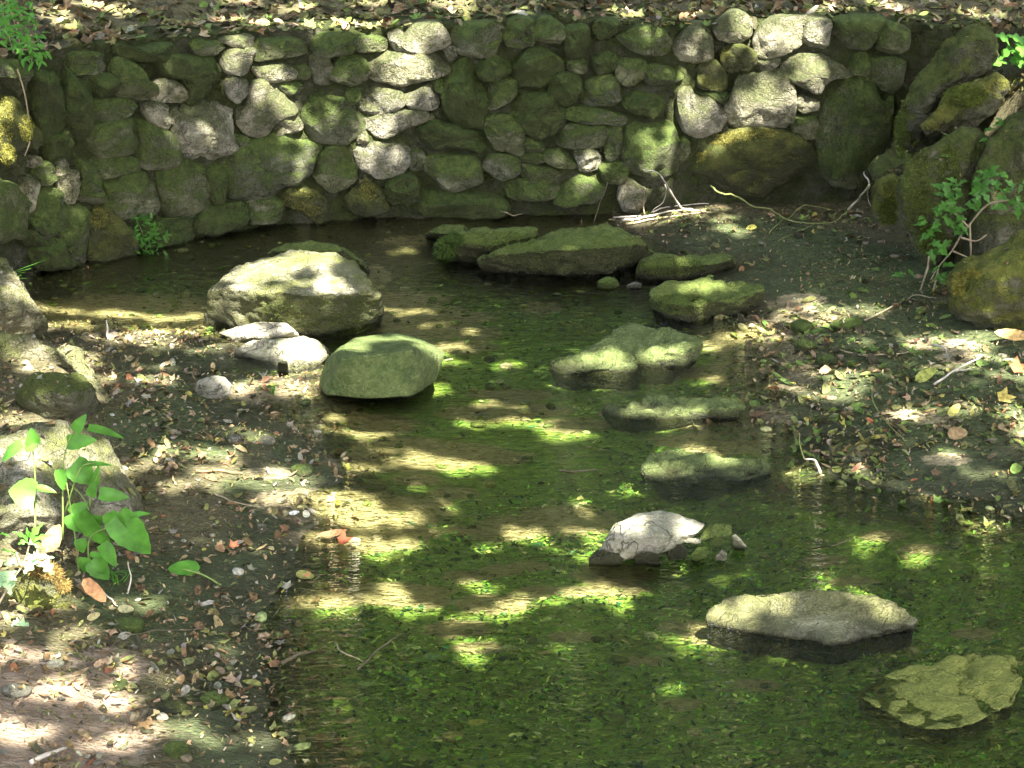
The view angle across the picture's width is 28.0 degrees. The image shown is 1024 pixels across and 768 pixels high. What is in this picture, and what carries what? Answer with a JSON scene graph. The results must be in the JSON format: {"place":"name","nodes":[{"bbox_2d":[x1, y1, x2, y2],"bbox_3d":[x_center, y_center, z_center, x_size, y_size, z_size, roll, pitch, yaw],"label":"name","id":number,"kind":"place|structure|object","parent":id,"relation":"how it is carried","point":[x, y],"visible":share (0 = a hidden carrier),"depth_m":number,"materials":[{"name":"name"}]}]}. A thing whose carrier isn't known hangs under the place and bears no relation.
{"place":"outdoors","nodes":[
{"label":"outdoors","id":0,"kind":"place"},
{"bbox_2d":[0,0,1023,767],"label":"ground","id":1,"kind":"structure","parent":0,"point":[956,462],"depth_m":8.12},
{"bbox_2d":[1,682,31,699],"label":"pebble","id":2,"kind":"object","parent":1,"relation":"on","point":[11,691],"visible":0.99,"depth_m":6.38,"materials":[{"name":"stone"}]},
{"bbox_2d":[0,257,47,335],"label":"boulder","id":3,"kind":"object","parent":1,"relation":"on","point":[26,316],"visible":0.87,"depth_m":9.81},
{"bbox_2d":[0,523,53,626],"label":"leafy sprig","id":4,"kind":"object","parent":1,"relation":"on","point":[7,578],"visible":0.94,"depth_m":6.76,"materials":[{"name":"green plant"}]},
{"bbox_2d":[0,331,59,361],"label":"boulder","id":5,"kind":"object","parent":1,"relation":"on","point":[23,346],"visible":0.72,"depth_m":9.42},
{"bbox_2d":[6,561,71,609],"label":"rock","id":6,"kind":"object","parent":1,"relation":"on","point":[28,591],"visible":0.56,"depth_m":6.97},
{"bbox_2d":[26,560,72,594],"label":"moss","id":7,"kind":"object","parent":6,"relation":"on","point":[62,584],"visible":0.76,"depth_m":6.95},
{"bbox_2d":[29,746,67,764],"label":"twig","id":8,"kind":"object","parent":1,"relation":"on","point":[40,757],"visible":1,"depth_m":6.04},
{"bbox_2d":[42,524,61,551],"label":"leaf","id":9,"kind":"object","parent":1,"relation":"on","point":[51,544],"visible":0.85,"depth_m":7.32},
{"bbox_2d":[46,659,64,669],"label":"pebble","id":10,"kind":"object","parent":1,"relation":"on","point":[55,663],"visible":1,"depth_m":6.57,"materials":[{"name":"white stone"}]},
{"bbox_2d":[15,372,102,418],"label":"boulder","id":11,"kind":"object","parent":1,"relation":"on","point":[47,396],"visible":0.88,"depth_m":8.69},
{"bbox_2d":[0,419,145,548],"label":"boulder","id":12,"kind":"object","parent":1,"relation":"on","point":[14,517],"visible":0.6,"depth_m":7.60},
{"bbox_2d":[2,414,150,579],"bbox_3d":[-1.513,0.415,7.141,0.517,0.648,0.111,0,20,0],"label":"leafy plant","id":13,"kind":"object","parent":1,"relation":"on","point":[125,527],"visible":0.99,"depth_m":7.15,"materials":[{"name":"green plant"}]},
{"bbox_2d":[56,345,104,391],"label":"rock","id":14,"kind":"object","parent":1,"relation":"on","point":[69,361],"visible":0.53,"depth_m":9.22,"materials":[{"name":"stone"}]},
{"bbox_2d":[82,578,105,601],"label":"leaf","id":15,"kind":"object","parent":1,"relation":"on","point":[92,588],"visible":1,"depth_m":7.03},
{"bbox_2d":[101,569,131,585],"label":"grass tuft","id":16,"kind":"object","parent":1,"relation":"on","point":[116,580],"visible":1,"depth_m":7.27,"materials":[{"name":"green plant"}]},
{"bbox_2d":[112,678,127,690],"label":"pebble","id":17,"kind":"object","parent":1,"relation":"on","point":[121,683],"visible":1,"depth_m":6.52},
{"bbox_2d":[118,605,133,612],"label":"leaf","id":18,"kind":"object","parent":1,"relation":"on","point":[125,608],"visible":1,"depth_m":7.04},
{"bbox_2d":[114,617,144,633],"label":"pebble","id":19,"kind":"object","parent":1,"relation":"on","point":[124,624],"visible":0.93,"depth_m":6.90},
{"bbox_2d":[128,212,171,256],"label":"fern","id":20,"kind":"object","parent":1,"relation":"on","point":[139,239],"visible":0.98,"depth_m":11.29,"materials":[{"name":"green plant"}]},
{"bbox_2d":[118,627,207,634],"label":"twig","id":21,"kind":"object","parent":1,"relation":"on","point":[160,630],"visible":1,"depth_m":6.91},
{"bbox_2d":[159,700,186,714],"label":"pebble","id":22,"kind":"object","parent":1,"relation":"on","point":[172,707],"visible":1,"depth_m":6.42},
{"bbox_2d":[163,741,188,758],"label":"pebble","id":23,"kind":"object","parent":1,"relation":"on","point":[175,749],"visible":1,"depth_m":6.16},
{"bbox_2d":[168,560,221,585],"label":"leaf","id":24,"kind":"object","parent":1,"relation":"on","point":[188,567],"visible":1,"depth_m":7.38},
{"bbox_2d":[0,271,393,767],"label":"leaf litter","id":25,"kind":"object","parent":1,"relation":"on","point":[196,676],"visible":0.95,"depth_m":7.26,"materials":[{"name":"plant"}]},
{"bbox_2d":[194,375,231,398],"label":"pebble","id":26,"kind":"object","parent":1,"relation":"on","point":[215,387],"visible":0.98,"depth_m":9.10,"materials":[{"name":"white stone"}]},
{"bbox_2d":[200,690,229,706],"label":"pebble","id":27,"kind":"object","parent":1,"relation":"on","point":[215,695],"visible":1,"depth_m":6.48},
{"bbox_2d":[195,469,242,473],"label":"twig","id":28,"kind":"object","parent":1,"relation":"on","point":[198,470],"visible":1,"depth_m":8.23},
{"bbox_2d":[226,434,242,443],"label":"pebble","id":29,"kind":"object","parent":1,"relation":"on","point":[234,438],"visible":0.98,"depth_m":8.59,"materials":[{"name":"stone"}]},
{"bbox_2d":[219,322,299,342],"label":"rock","id":30,"kind":"object","parent":1,"relation":"on","point":[259,331],"visible":0.73,"depth_m":9.91,"materials":[{"name":"white stone"}]},
{"bbox_2d":[258,435,275,445],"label":"pebble","id":31,"kind":"object","parent":1,"relation":"on","point":[267,440],"visible":0.99,"depth_m":8.57,"materials":[{"name":"stone"}]},
{"bbox_2d":[234,336,330,371],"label":"rock","id":32,"kind":"object","parent":1,"relation":"on","point":[302,352],"visible":0.87,"depth_m":9.64,"materials":[{"name":"white stone"}]},
{"bbox_2d":[203,249,383,341],"bbox_3d":[-1.089,-0.482,10.413,0.911,0.412,1.150,0,20,0],"label":"boulder","id":33,"kind":"object","parent":1,"relation":"on","point":[239,295],"visible":0.91,"depth_m":10.02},
{"bbox_2d":[290,463,313,476],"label":"pebble","id":34,"kind":"object","parent":1,"relation":"on","point":[304,469],"visible":1,"depth_m":8.27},
{"bbox_2d":[267,240,369,275],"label":"rock","id":35,"kind":"object","parent":1,"relation":"on","point":[315,246],"visible":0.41,"depth_m":10.73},
{"bbox_2d":[331,403,350,413],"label":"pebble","id":36,"kind":"object","parent":1,"relation":"on","point":[342,405],"visible":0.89,"depth_m":9.11,"materials":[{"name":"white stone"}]},
{"bbox_2d":[319,332,444,399],"bbox_3d":[-0.594,-0.098,9.428,0.577,0.338,0.779,0,20,0],"label":"boulder","id":37,"kind":"object","parent":1,"relation":"on","point":[393,365],"visible":0.99,"depth_m":9.09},
{"bbox_2d":[389,760,433,767],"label":"rock","id":38,"kind":"object","parent":1,"relation":"on","point":[415,763],"visible":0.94,"depth_m":6.24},
{"bbox_2d":[412,514,472,549],"bbox_3d":[-0.272,0.571,7.940,0.023,0.031,0.352,15,25,36],"label":"twig","id":39,"kind":"object","parent":1,"relation":"on","point":[440,532],"visible":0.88,"depth_m":7.93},
{"bbox_2d":[425,224,467,240],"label":"rock","id":40,"kind":"object","parent":1,"relation":"on","point":[439,232],"visible":0.55,"depth_m":11.55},
{"bbox_2d":[433,226,538,269],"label":"rock","id":41,"kind":"object","parent":1,"relation":"on","point":[466,254],"visible":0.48,"depth_m":11.12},
{"bbox_2d":[431,231,463,264],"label":"moss","id":42,"kind":"object","parent":41,"relation":"on","point":[451,240],"visible":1,"depth_m":11.04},
{"bbox_2d":[0,5,986,276],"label":"stone wall","id":43,"kind":"structure","parent":1,"relation":"on","point":[142,83],"depth_m":11.74,"materials":[{"name":"stone"}]},
{"bbox_2d":[0,96,34,165],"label":"moss","id":44,"kind":"object","parent":43,"relation":"on","point":[7,149],"visible":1,"depth_m":10.51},
{"bbox_2d":[17,69,30,155],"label":"vine","id":45,"kind":"object","parent":43,"relation":"hanging from","point":[25,102],"visible":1,"depth_m":10.52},
{"bbox_2d":[0,0,51,70],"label":"bush","id":46,"kind":"object","parent":43,"relation":"on","point":[26,38],"visible":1,"depth_m":10.45,"materials":[{"name":"green plant"}]},
{"bbox_2d":[89,182,376,230],"bbox_3d":[-1.592,-0.985,11.613,1.721,0.258,0.258,-10,22,-26],"label":"moss","id":47,"kind":"object","parent":43,"relation":"on","point":[306,192],"visible":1,"depth_m":11.79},
{"bbox_2d":[3,16,941,244],"bbox_3d":[-0.166,-1.244,11.284,5.127,1.432,1.981,0,20,0],"label":"moss","id":48,"kind":"object","parent":43,"relation":"on","point":[441,138],"visible":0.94,"depth_m":11.73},
{"bbox_2d":[696,128,778,162],"bbox_3d":[1.295,-1.385,11.951,0.524,0.236,0.093,4,20,11],"label":"moss","id":49,"kind":"object","parent":43,"relation":"on","point":[729,138],"visible":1,"depth_m":11.91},
{"bbox_2d":[0,0,1023,57],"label":"leaf litter","id":50,"kind":"object","parent":1,"relation":"on","point":[695,10],"visible":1,"depth_m":11.87,"materials":[{"name":"plant"}]},
{"bbox_2d":[0,18,1023,767],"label":"wood chips","id":51,"kind":"object","parent":1,"relation":"on","point":[78,752],"visible":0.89,"depth_m":8.66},
{"bbox_2d":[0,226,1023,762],"bbox_3d":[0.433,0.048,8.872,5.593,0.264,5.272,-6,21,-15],"label":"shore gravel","id":52,"kind":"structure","parent":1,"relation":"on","point":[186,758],"depth_m":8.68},
{"bbox_2d":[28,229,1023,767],"bbox_3d":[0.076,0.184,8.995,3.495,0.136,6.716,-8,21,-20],"label":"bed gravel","id":53,"kind":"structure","parent":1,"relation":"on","point":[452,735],"depth_m":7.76,"materials":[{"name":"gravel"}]},
{"bbox_2d":[35,255,1023,767],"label":"bed leaves","id":54,"kind":"object","parent":1,"relation":"on","point":[663,731],"visible":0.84,"depth_m":7.11,"materials":[{"name":"green plant"}]},
{"bbox_2d":[476,223,654,280],"bbox_3d":[0.302,-0.768,11.203,0.993,0.316,1.028,0,20,0],"label":"rock","id":55,"kind":"object","parent":1,"relation":"on","point":[491,263],"visible":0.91,"depth_m":10.87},
{"bbox_2d":[261,230,714,325],"bbox_3d":[-0.135,-0.583,10.581,2.353,0.247,1.258,-3,20,-9],"label":"moss","id":56,"kind":"object","parent":55,"relation":"on","point":[657,262],"visible":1,"depth_m":10.80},
{"bbox_2d":[597,276,618,290],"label":"rock","id":57,"kind":"object","parent":1,"relation":"on","point":[606,283],"visible":0.99,"depth_m":10.71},
{"bbox_2d":[549,323,702,390],"bbox_3d":[0.551,-0.098,9.632,0.467,0.225,0.668,18,27,41],"label":"stepping stone","id":58,"kind":"object","parent":1,"relation":"on","point":[620,351],"visible":0.98,"depth_m":9.59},
{"bbox_2d":[626,282,641,289],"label":"rock","id":59,"kind":"object","parent":1,"relation":"on","point":[635,286],"visible":1,"depth_m":10.72,"materials":[{"name":"stone"}]},
{"bbox_2d":[283,456,1023,767],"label":"water weed","id":60,"kind":"object","parent":1,"relation":"on","point":[640,705],"visible":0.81,"depth_m":6.93,"materials":[{"name":"green plant"}]},
{"bbox_2d":[621,209,698,220],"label":"twig","id":61,"kind":"object","parent":1,"relation":"on","point":[632,219],"visible":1,"depth_m":11.93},
{"bbox_2d":[614,203,708,217],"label":"twig","id":62,"kind":"object","parent":1,"relation":"on","point":[654,211],"visible":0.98,"depth_m":12.03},
{"bbox_2d":[643,169,692,211],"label":"twig","id":63,"kind":"object","parent":1,"relation":"on","point":[671,193],"visible":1,"depth_m":11.74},
{"bbox_2d":[626,211,716,224],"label":"twig","id":64,"kind":"object","parent":1,"relation":"on","point":[663,217],"visible":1,"depth_m":11.91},
{"bbox_2d":[602,394,745,432],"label":"stepping stone","id":65,"kind":"object","parent":1,"relation":"on","point":[652,409],"visible":0.86,"depth_m":8.96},
{"bbox_2d":[634,253,736,285],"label":"rock","id":66,"kind":"object","parent":1,"relation":"on","point":[714,263],"visible":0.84,"depth_m":10.87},
{"bbox_2d":[640,450,771,502],"bbox_3d":[0.791,0.380,8.384,0.539,0.158,0.273,0,20,0],"label":"stepping stone","id":67,"kind":"object","parent":1,"relation":"on","point":[692,468],"visible":0.91,"depth_m":8.33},
{"bbox_2d":[649,277,764,330],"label":"stepping stone","id":68,"kind":"object","parent":1,"relation":"on","point":[732,298],"visible":0.74,"depth_m":10.33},
{"bbox_2d":[710,185,869,240],"bbox_3d":[1.748,-1.061,11.408,0.630,0.468,1.424,-10,22,-26],"label":"branch","id":69,"kind":"object","parent":1,"relation":"on","point":[711,186],"visible":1,"depth_m":11.69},
{"bbox_2d":[791,319,812,333],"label":"pebble","id":70,"kind":"object","parent":1,"relation":"on","point":[800,325],"visible":0.99,"depth_m":9.96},
{"bbox_2d":[793,339,816,352],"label":"pebble","id":71,"kind":"object","parent":1,"relation":"on","point":[803,345],"visible":1,"depth_m":9.67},
{"bbox_2d":[705,590,916,664],"bbox_3d":[1.030,0.841,7.055,0.726,0.181,0.271,0,20,0],"label":"stepping stone","id":72,"kind":"object","parent":1,"relation":"on","point":[828,618],"visible":0.99,"depth_m":7.04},
{"bbox_2d":[608,20,1023,544],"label":"leaf litter","id":73,"kind":"object","parent":1,"relation":"on","point":[1015,468],"visible":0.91,"depth_m":9.10,"materials":[{"name":"plant"}]},
{"bbox_2d":[817,354,835,365],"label":"pebble","id":74,"kind":"object","parent":1,"relation":"on","point":[826,359],"visible":0.91,"depth_m":9.51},
{"bbox_2d":[830,317,862,330],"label":"pebble","id":75,"kind":"object","parent":1,"relation":"on","point":[850,323],"visible":0.94,"depth_m":9.94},
{"bbox_2d":[847,172,870,210],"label":"twig","id":76,"kind":"object","parent":1,"relation":"on","point":[863,192],"visible":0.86,"depth_m":11.44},
{"bbox_2d":[871,173,898,222],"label":"boulder","id":77,"kind":"object","parent":1,"relation":"on","point":[883,191],"visible":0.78,"depth_m":10.91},
{"bbox_2d":[868,147,910,180],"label":"boulder","id":78,"kind":"object","parent":1,"relation":"on","point":[880,166],"visible":0.81,"depth_m":11.14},
{"bbox_2d":[831,345,948,355],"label":"twig","id":79,"kind":"object","parent":1,"relation":"on","point":[832,347],"visible":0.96,"depth_m":9.59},
{"bbox_2d":[863,294,935,320],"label":"twig","id":80,"kind":"object","parent":1,"relation":"on","point":[870,317],"visible":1,"depth_m":10.20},
{"bbox_2d":[915,367,935,382],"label":"leaf","id":81,"kind":"object","parent":1,"relation":"on","point":[925,375],"visible":1,"depth_m":9.21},
{"bbox_2d":[857,653,1022,743],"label":"stepping stone","id":82,"kind":"object","parent":1,"relation":"on","point":[952,688],"visible":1,"depth_m":6.59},
{"bbox_2d":[896,126,989,265],"bbox_3d":[2.305,-1.001,10.703,0.413,0.742,0.718,13,24,31],"label":"boulder","id":83,"kind":"object","parent":1,"relation":"on","point":[966,144],"visible":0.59,"depth_m":10.49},
{"bbox_2d":[876,82,989,255],"bbox_3d":[2.244,-1.179,10.947,0.532,0.780,1.166,5,21,14],"label":"moss","id":84,"kind":"object","parent":83,"relation":"on","point":[893,222],"visible":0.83,"depth_m":10.89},
{"bbox_2d":[890,25,998,152],"bbox_3d":[2.395,-1.607,11.402,0.604,0.833,0.516,0,20,0],"label":"boulder","id":85,"kind":"object","parent":1,"relation":"on","point":[974,55],"visible":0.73,"depth_m":11.16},
{"bbox_2d":[947,404,959,415],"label":"leaf","id":86,"kind":"object","parent":1,"relation":"on","point":[953,410],"visible":1,"depth_m":8.78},
{"bbox_2d":[891,165,1023,290],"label":"sapling","id":87,"kind":"object","parent":1,"relation":"on","point":[950,202],"visible":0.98,"depth_m":10.28,"materials":[{"name":"green plant"}]},
{"bbox_2d":[947,427,967,439],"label":"leaf","id":88,"kind":"object","parent":1,"relation":"on","point":[955,433],"visible":1,"depth_m":8.55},
{"bbox_2d":[933,356,983,384],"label":"twig","id":89,"kind":"object","parent":1,"relation":"on","point":[945,376],"visible":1,"depth_m":9.21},
{"bbox_2d":[920,72,1009,137],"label":"boulder","id":90,"kind":"object","parent":1,"relation":"on","point":[945,118],"visible":0.88,"depth_m":11.04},
{"bbox_2d":[945,229,1023,330],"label":"boulder","id":91,"kind":"object","parent":1,"relation":"on","point":[993,297],"visible":0.91,"depth_m":9.71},
{"bbox_2d":[950,268,981,296],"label":"moss","id":92,"kind":"object","parent":91,"relation":"on","point":[960,282],"visible":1,"depth_m":9.77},
{"bbox_2d":[953,211,1023,264],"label":"boulder","id":93,"kind":"object","parent":1,"relation":"on","point":[998,229],"visible":0.26,"depth_m":10.42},
{"bbox_2d":[970,110,1023,214],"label":"boulder","id":94,"kind":"object","parent":93,"relation":"on","point":[1004,149],"visible":0.69,"depth_m":10.35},
{"bbox_2d":[979,107,1016,142],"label":"ivy","id":95,"kind":"object","parent":94,"relation":"attached to","point":[997,123],"visible":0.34,"depth_m":10.42,"materials":[{"name":"green plant"}]},
{"bbox_2d":[997,387,1015,402],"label":"leaf","id":96,"kind":"object","parent":1,"relation":"on","point":[1003,395],"visible":1,"depth_m":8.90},
{"bbox_2d":[993,32,1023,68],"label":"sapling","id":97,"kind":"object","parent":1,"relation":"on","point":[1017,58],"visible":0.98,"depth_m":11.27,"materials":[{"name":"green plant"}]},
{"bbox_2d":[995,328,1023,340],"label":"leaf","id":98,"kind":"object","parent":1,"relation":"on","point":[1014,334],"visible":1,"depth_m":9.59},
{"bbox_2d":[1010,357,1023,372],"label":"leaf","id":99,"kind":"object","parent":1,"relation":"on","point":[1016,365],"visible":1,"depth_m":9.21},
{"bbox_2d":[28,214,1023,767],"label":"stream water","id":100,"kind":"structure","parent":0,"point":[514,396],"depth_m":8.49,"materials":[{"name":"liquid"}]},
{"bbox_2d":[277,361,288,375],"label":"rock","id":101,"kind":"object","parent":100,"relation":"in","point":[282,368],"visible":0.98,"depth_m":9.49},
{"bbox_2d":[280,649,314,664],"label":"twig","id":102,"kind":"object","parent":100,"relation":"on","point":[284,661],"visible":1,"depth_m":6.76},
{"bbox_2d":[296,570,313,578],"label":"leaf","id":103,"kind":"object","parent":100,"relation":"on","point":[300,573],"visible":1,"depth_m":7.44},
{"bbox_2d":[316,529,345,537],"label":"leaf","id":104,"kind":"object","parent":100,"relation":"on","point":[331,533],"visible":1,"depth_m":7.74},
{"bbox_2d":[337,529,352,544],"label":"leaf","id":105,"kind":"object","parent":100,"relation":"on","point":[343,539],"visible":1,"depth_m":7.70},
{"bbox_2d":[356,636,397,670],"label":"twig","id":106,"kind":"object","parent":100,"relation":"on","point":[366,661],"visible":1,"depth_m":6.84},
{"bbox_2d":[392,547,410,563],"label":"leaf","id":107,"kind":"object","parent":100,"relation":"on","point":[396,557],"visible":1,"depth_m":7.64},
{"bbox_2d":[424,653,441,659],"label":"leaf","id":108,"kind":"object","parent":100,"relation":"on","point":[435,656],"visible":1,"depth_m":6.90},
{"bbox_2d":[466,719,487,724],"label":"leaf","id":109,"kind":"object","parent":100,"relation":"on","point":[473,722],"visible":1,"depth_m":6.48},
{"bbox_2d":[588,550,623,567],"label":"cobble","id":110,"kind":"object","parent":100,"relation":"in","point":[599,558],"visible":1,"depth_m":7.51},
{"bbox_2d":[633,552,659,567],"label":"cobble","id":111,"kind":"object","parent":100,"relation":"in","point":[649,559],"visible":1,"depth_m":7.51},
{"bbox_2d":[600,511,703,560],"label":"stepping stone","id":112,"kind":"object","parent":100,"relation":"in","point":[634,535],"visible":0.9,"depth_m":7.51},
{"bbox_2d":[665,544,687,559],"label":"cobble","id":113,"kind":"object","parent":100,"relation":"on","point":[678,551],"visible":1,"depth_m":7.52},
{"bbox_2d":[690,546,710,560],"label":"cobble","id":114,"kind":"object","parent":100,"relation":"on","point":[699,553],"visible":1,"depth_m":7.54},
{"bbox_2d":[709,537,723,546],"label":"cobble","id":115,"kind":"object","parent":100,"relation":"on","point":[715,541],"visible":1,"depth_m":7.54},
{"bbox_2d":[700,524,731,539],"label":"cobble","id":116,"kind":"object","parent":115,"relation":"on","point":[723,531],"visible":1,"depth_m":7.58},
{"bbox_2d":[716,550,726,560],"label":"cobble","id":117,"kind":"object","parent":100,"relation":"on","point":[721,555],"visible":1,"depth_m":7.54,"materials":[{"name":"stone"}]},
{"bbox_2d":[731,534,746,550],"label":"cobble","id":118,"kind":"object","parent":100,"relation":"on","point":[737,543],"visible":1,"depth_m":7.62,"materials":[{"name":"white stone"}]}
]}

